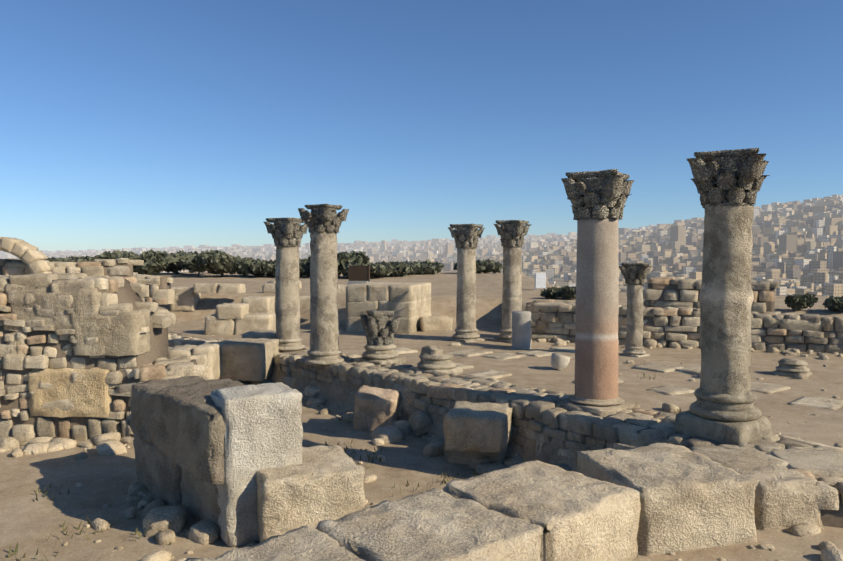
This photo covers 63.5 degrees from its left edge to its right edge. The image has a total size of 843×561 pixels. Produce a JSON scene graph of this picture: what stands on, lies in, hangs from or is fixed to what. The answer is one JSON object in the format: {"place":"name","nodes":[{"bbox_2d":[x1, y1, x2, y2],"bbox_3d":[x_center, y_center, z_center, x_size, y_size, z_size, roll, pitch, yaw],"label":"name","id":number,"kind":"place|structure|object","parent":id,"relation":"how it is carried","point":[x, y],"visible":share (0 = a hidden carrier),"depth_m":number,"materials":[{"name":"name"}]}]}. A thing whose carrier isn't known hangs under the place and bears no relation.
{"place":"outdoors","nodes":[
{"label":"outdoors","id":0,"kind":"place"},
{"bbox_2d":[7,288,150,417],"bbox_3d":[-4.888,1.003,9.769,1.885,1.828,0.555,0,2,2],"label":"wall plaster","id":1,"kind":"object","parent":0,"point":[120,334],"depth_m":9.52,"materials":[{"name":"beige stone"}]},
{"bbox_2d":[130,376,249,539],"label":"stone block","id":2,"kind":"structure","parent":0,"point":[177,426],"depth_m":6.70,"materials":[{"name":"beige stone"}]},
{"bbox_2d":[0,253,842,560],"bbox_3d":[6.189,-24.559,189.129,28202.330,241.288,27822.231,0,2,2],"label":"terrain","id":3,"kind":"structure","parent":0,"point":[28,525],"depth_m":9.12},
{"bbox_2d":[0,258,143,282],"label":"wall","id":4,"kind":"structure","parent":3,"relation":"on","point":[96,267],"depth_m":16.05,"materials":[{"name":"stone"}]},
{"bbox_2d":[0,237,51,273],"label":"arch remains","id":5,"kind":"object","parent":4,"relation":"attached to","point":[32,258],"visible":0.83,"depth_m":15.48,"materials":[{"name":"stone"}]},
{"bbox_2d":[0,272,175,441],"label":"wall","id":6,"kind":"structure","parent":3,"relation":"on","point":[49,347],"depth_m":9.59,"materials":[{"name":"stone"}]},
{"bbox_2d":[133,272,173,304],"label":"wall","id":7,"kind":"structure","parent":3,"relation":"on","point":[154,283],"depth_m":21.65,"materials":[{"name":"stone"}]},
{"bbox_2d":[127,354,209,434],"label":"wall","id":8,"kind":"structure","parent":3,"relation":"on","point":[175,367],"depth_m":9.71,"materials":[{"name":"stone"}]},
{"bbox_2d":[168,333,280,352],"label":"wall","id":9,"kind":"structure","parent":3,"relation":"on","point":[176,340],"depth_m":16.04,"materials":[{"name":"stone"}]},
{"bbox_2d":[210,382,302,546],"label":"upright stone block","id":10,"kind":"structure","parent":3,"relation":"on","point":[263,426],"depth_m":6.15,"materials":[{"name":"stone"}]},
{"bbox_2d":[150,281,452,380],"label":"stone blocks","id":11,"kind":"structure","parent":3,"relation":"on","point":[248,355],"depth_m":18.25,"materials":[{"name":"stone"}]},
{"bbox_2d":[348,265,370,284],"bbox_3d":[-2.473,-0.141,27.045,0.867,0.949,0.500,1,2,14],"label":"sign board","id":12,"kind":"object","parent":3,"relation":"on","point":[359,274],"visible":0.79,"depth_m":26.98,"materials":[{"name":"wood"}]},
{"bbox_2d":[346,282,430,333],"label":"stone block wall","id":13,"kind":"structure","parent":3,"relation":"on","point":[409,303],"depth_m":18.87,"materials":[{"name":"stone"}]},
{"bbox_2d":[256,383,544,542],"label":"stone blocks","id":14,"kind":"object","parent":3,"relation":"on","point":[319,483],"visible":0.6,"depth_m":6.45,"materials":[{"name":"beige stone"}]},
{"bbox_2d":[0,194,842,296],"bbox_3d":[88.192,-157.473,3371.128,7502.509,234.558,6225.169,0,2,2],"label":"city buildings","id":15,"kind":"structure","parent":3,"relation":"on","point":[789,228],"depth_m":1122.38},
{"bbox_2d":[0,321,842,560],"bbox_3d":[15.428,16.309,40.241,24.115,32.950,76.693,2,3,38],"label":"loose stones","id":16,"kind":"object","parent":3,"relation":"on","point":[170,521],"visible":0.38,"depth_m":8.71,"materials":[{"name":"stone"}]},
{"bbox_2d":[8,374,842,560],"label":"grass tufts","id":17,"kind":"object","parent":3,"relation":"on","point":[78,528],"visible":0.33,"depth_m":7.44,"materials":[{"name":"brown plant"}]},
{"bbox_2d":[19,249,842,310],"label":"hedge shrub","id":18,"kind":"object","parent":3,"relation":"on","point":[210,261],"visible":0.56,"depth_m":36.65,"materials":[{"name":"green plant"}]},
{"bbox_2d":[447,224,484,342],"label":"column","id":19,"kind":"structure","parent":3,"relation":"on","point":[465,236],"depth_m":16.65,"materials":[{"name":"stone"}]},
{"bbox_2d":[493,220,531,342],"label":"column","id":20,"kind":"structure","parent":3,"relation":"on","point":[512,233],"depth_m":16.61,"materials":[{"name":"stone"}]},
{"bbox_2d":[184,443,842,560],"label":"block row","id":21,"kind":"object","parent":3,"relation":"on","point":[630,504],"visible":1,"depth_m":4.76,"materials":[{"name":"stone"}]},
{"bbox_2d":[512,311,530,348],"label":"stone slab","id":22,"kind":"structure","parent":3,"relation":"on","point":[521,329],"depth_m":15.48,"materials":[{"name":"stone"}]},
{"bbox_2d":[535,273,545,289],"bbox_3d":[4.361,0.045,24.985,0.422,0.670,0.090,-1,2,-18],"label":"info panel","id":23,"kind":"object","parent":3,"relation":"on","point":[540,280],"visible":0.9,"depth_m":24.93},
{"bbox_2d":[273,348,842,465],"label":"low stone wall","id":24,"kind":"structure","parent":3,"relation":"on","point":[550,418],"depth_m":8.52,"materials":[{"name":"stone"}]},
{"bbox_2d":[264,218,307,350],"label":"column","id":25,"kind":"structure","parent":24,"relation":"on","point":[287,234],"depth_m":14.16,"materials":[{"name":"stone"}]},
{"bbox_2d":[298,204,348,365],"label":"column","id":26,"kind":"structure","parent":24,"relation":"on","point":[323,222],"depth_m":12.17,"materials":[{"name":"stone"}]},
{"bbox_2d":[354,310,405,364],"bbox_3d":[-0.759,1.034,12.468,0.775,0.959,0.778,-2,3,-41],"label":"column base with capital","id":27,"kind":"object","parent":24,"relation":"on","point":[380,327],"visible":1,"depth_m":12.26,"materials":[{"name":"stone"}]},
{"bbox_2d":[409,345,462,374],"bbox_3d":[0.240,1.313,11.351,0.686,0.480,0.685,2,3,40],"label":"column base with stone","id":28,"kind":"object","parent":24,"relation":"on","point":[435,359],"visible":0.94,"depth_m":11.16,"materials":[{"name":"beige stone"}]},
{"bbox_2d":[556,169,638,411],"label":"column","id":29,"kind":"structure","parent":24,"relation":"on","point":[598,199],"depth_m":8.14,"materials":[{"name":"stone"}]},
{"bbox_2d":[675,148,770,445],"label":"column","id":30,"kind":"structure","parent":24,"relation":"on","point":[722,407],"depth_m":6.71,"materials":[{"name":"stone"}]},
{"bbox_2d":[348,227,842,291],"bbox_3d":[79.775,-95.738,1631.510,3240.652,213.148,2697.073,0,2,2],"label":"city buildings","id":31,"kind":"structure","parent":3,"relation":"on","point":[697,248],"depth_m":967.89,"materials":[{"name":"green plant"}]},
{"bbox_2d":[395,346,842,409],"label":"paving slabs","id":32,"kind":"structure","parent":3,"relation":"on","point":[815,402],"depth_m":12.10,"materials":[{"name":"stone"}]},
{"bbox_2d":[619,263,651,357],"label":"column","id":33,"kind":"structure","parent":3,"relation":"on","point":[635,275],"depth_m":14.20,"materials":[{"name":"stone"}]},
{"bbox_2d":[525,299,842,353],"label":"wall","id":34,"kind":"structure","parent":3,"relation":"on","point":[663,326],"depth_m":15.59,"materials":[{"name":"stone"}]},
{"bbox_2d":[643,277,779,312],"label":"wall","id":35,"kind":"structure","parent":34,"relation":"on","point":[659,292],"depth_m":16.35,"materials":[{"name":"stone"}]},
{"bbox_2d":[572,442,842,527],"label":"paving stones","id":36,"kind":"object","parent":3,"relation":"on","point":[829,498],"depth_m":5.33,"materials":[{"name":"stone"}]},
{"bbox_2d":[772,358,811,376],"bbox_3d":[6.588,1.552,12.088,0.550,0.281,0.548,2,3,41],"label":"column base","id":37,"kind":"object","parent":3,"relation":"on","point":[787,367],"depth_m":11.92,"materials":[{"name":"stone"}]},
{"bbox_2d":[0,0,842,250],"label":"sky","id":38,"kind":"structure","parent":0,"point":[124,123],"materials":[{"name":"blue"}]},
{"bbox_2d":[551,353,569,369],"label":"stone block","id":39,"kind":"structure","parent":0,"point":[559,362],"depth_m":12.52,"materials":[{"name":"white stone"}]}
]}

